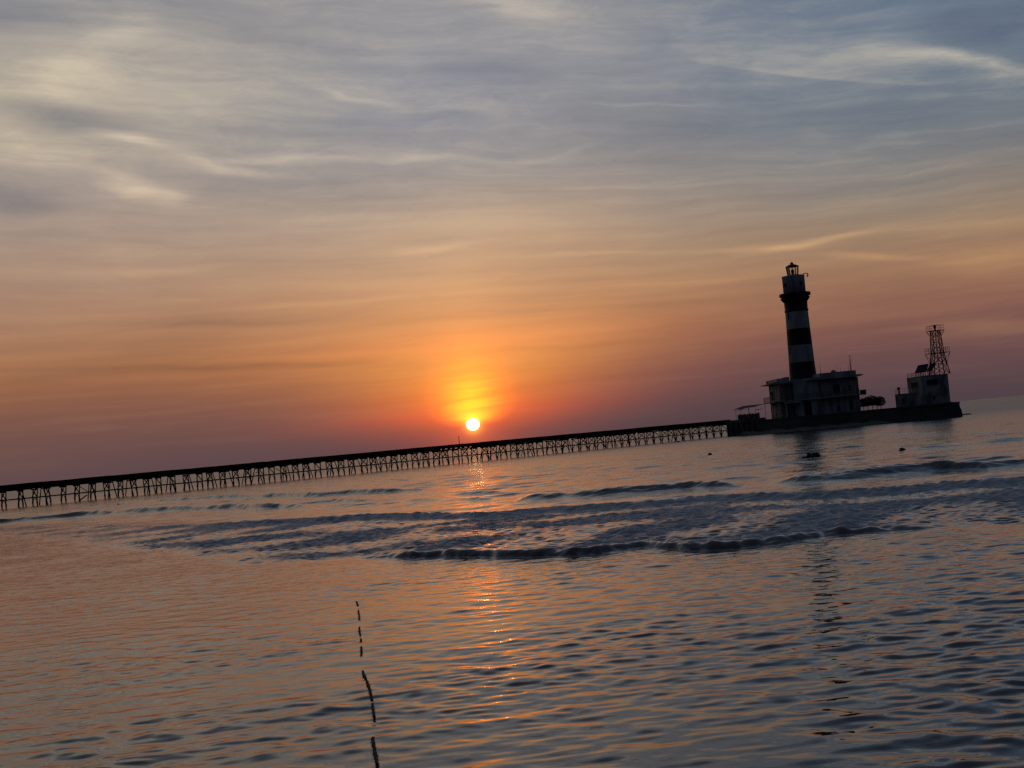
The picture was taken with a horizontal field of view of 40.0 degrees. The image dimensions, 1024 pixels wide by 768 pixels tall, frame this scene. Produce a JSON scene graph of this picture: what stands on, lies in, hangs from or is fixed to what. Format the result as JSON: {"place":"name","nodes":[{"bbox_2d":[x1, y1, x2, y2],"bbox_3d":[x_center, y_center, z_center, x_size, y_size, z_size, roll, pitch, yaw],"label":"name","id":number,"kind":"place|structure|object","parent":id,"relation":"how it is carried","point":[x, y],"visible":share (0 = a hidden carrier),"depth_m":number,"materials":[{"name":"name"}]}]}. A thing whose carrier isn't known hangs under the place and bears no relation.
{"place":"outdoors","nodes":[
{"label":"outdoors","id":0,"kind":"place"},
{"bbox_2d":[0,395,1023,767],"bbox_3d":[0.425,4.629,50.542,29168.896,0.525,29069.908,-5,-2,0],"label":"water","id":1,"kind":"structure","parent":0,"point":[850,597],"depth_m":22.74,"materials":[{"name":"grey liquid"}]},
{"bbox_2d":[0,420,729,508],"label":"pier","id":2,"kind":"structure","parent":1,"relation":"in","point":[92,481],"depth_m":222.25,"materials":[{"name":"black wood"}]},
{"bbox_2d":[356,601,379,767],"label":"rope","id":3,"kind":"object","parent":1,"relation":"on","point":[374,747],"visible":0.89,"depth_m":15.15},
{"bbox_2d":[802,452,820,457],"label":"rock","id":4,"kind":"object","parent":1,"relation":"in","point":[814,454],"visible":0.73,"depth_m":89.40,"materials":[{"name":"black stone"}]},
{"bbox_2d":[726,401,962,435],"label":"quay","id":5,"kind":"structure","parent":1,"relation":"in","point":[758,426],"depth_m":246.23,"materials":[{"name":"concrete"}]},
{"bbox_2d":[734,404,765,419],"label":"canopy","id":6,"kind":"object","parent":5,"relation":"on","point":[743,407],"visible":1,"depth_m":259.21,"materials":[{"name":"fabric"}]},
{"bbox_2d":[762,370,862,418],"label":"keepers house","id":7,"kind":"structure","parent":5,"relation":"on","point":[827,393],"depth_m":253.81,"materials":[{"name":"paint"}]},
{"bbox_2d":[773,407,776,416],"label":"door","id":8,"kind":"structure","parent":7,"relation":"in","point":[774,408],"depth_m":259.80,"materials":[{"name":"paint"}]},
{"bbox_2d":[779,261,815,379],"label":"lighthouse","id":9,"kind":"object","parent":7,"relation":"on","point":[794,296],"visible":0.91,"depth_m":260.65,"materials":[{"name":"black paint"}]},
{"bbox_2d":[804,400,812,414],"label":"door","id":10,"kind":"structure","parent":7,"relation":"in","point":[808,409],"depth_m":252.88,"materials":[{"name":"paint"}]},
{"bbox_2d":[832,384,840,392],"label":"window","id":11,"kind":"structure","parent":7,"relation":"in","point":[834,386],"depth_m":253.93,"materials":[{"name":"glass"}]},
{"bbox_2d":[849,399,853,409],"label":"door","id":12,"kind":"structure","parent":7,"relation":"in","point":[851,406],"depth_m":253.81,"materials":[{"name":"paint"}]},
{"bbox_2d":[860,389,865,397],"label":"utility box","id":13,"kind":"object","parent":7,"relation":"attached to","point":[863,392],"visible":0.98,"depth_m":254.52,"materials":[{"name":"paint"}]},
{"bbox_2d":[860,398,867,409],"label":"clipped tree","id":14,"kind":"object","parent":5,"relation":"on","point":[863,405],"visible":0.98,"depth_m":255.39,"materials":[{"name":"green plant"}]},
{"bbox_2d":[861,396,872,406],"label":"clipped tree","id":15,"kind":"object","parent":5,"relation":"on","point":[868,400],"visible":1,"depth_m":255.32,"materials":[{"name":"green plant"}]},
{"bbox_2d":[867,395,877,406],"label":"clipped tree","id":16,"kind":"object","parent":5,"relation":"on","point":[872,397],"visible":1,"depth_m":255.35,"materials":[{"name":"green plant"}]},
{"bbox_2d":[873,397,881,408],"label":"clipped tree","id":17,"kind":"object","parent":5,"relation":"on","point":[877,403],"visible":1,"depth_m":255.40,"materials":[{"name":"green plant"}]},
{"bbox_2d":[875,396,885,405],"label":"clipped tree","id":18,"kind":"object","parent":5,"relation":"on","point":[882,403],"visible":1,"depth_m":255.40,"materials":[{"name":"green plant"}]},
{"bbox_2d":[0,0,1023,484],"label":"sky","id":19,"kind":"structure","parent":0,"point":[232,232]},
{"bbox_2d":[466,419,479,429],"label":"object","id":20,"kind":"object","parent":19,"relation":"in","point":[472,424],"visible":1,"depth_m":10960.72,"materials":[{"name":"white"}]},
{"bbox_2d":[895,372,950,406],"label":"block house","id":21,"kind":"structure","parent":0,"point":[926,389],"depth_m":244.59,"materials":[{"name":"paint"}]},
{"bbox_2d":[911,382,917,387],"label":"window","id":22,"kind":"structure","parent":21,"relation":"in","point":[913,384],"depth_m":248.11,"materials":[{"name":"glass"}]},
{"bbox_2d":[914,397,920,405],"bbox_3d":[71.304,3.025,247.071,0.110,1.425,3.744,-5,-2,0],"label":"door","id":23,"kind":"structure","parent":21,"relation":"in","point":[917,400],"depth_m":247.14,"materials":[{"name":"paint"}]},
{"bbox_2d":[915,364,928,376],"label":"solar panel","id":24,"kind":"object","parent":21,"relation":"on","point":[922,368],"visible":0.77,"depth_m":250.12,"materials":[{"name":"paint"}]},
{"bbox_2d":[926,379,937,385],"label":"window","id":25,"kind":"structure","parent":21,"relation":"in","point":[931,381],"depth_m":243.91,"materials":[{"name":"glass"}]},
{"bbox_2d":[924,324,949,374],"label":"lattice tower","id":26,"kind":"structure","parent":21,"relation":"on","point":[936,346],"depth_m":246.69,"materials":[{"name":"metal"}]}
]}

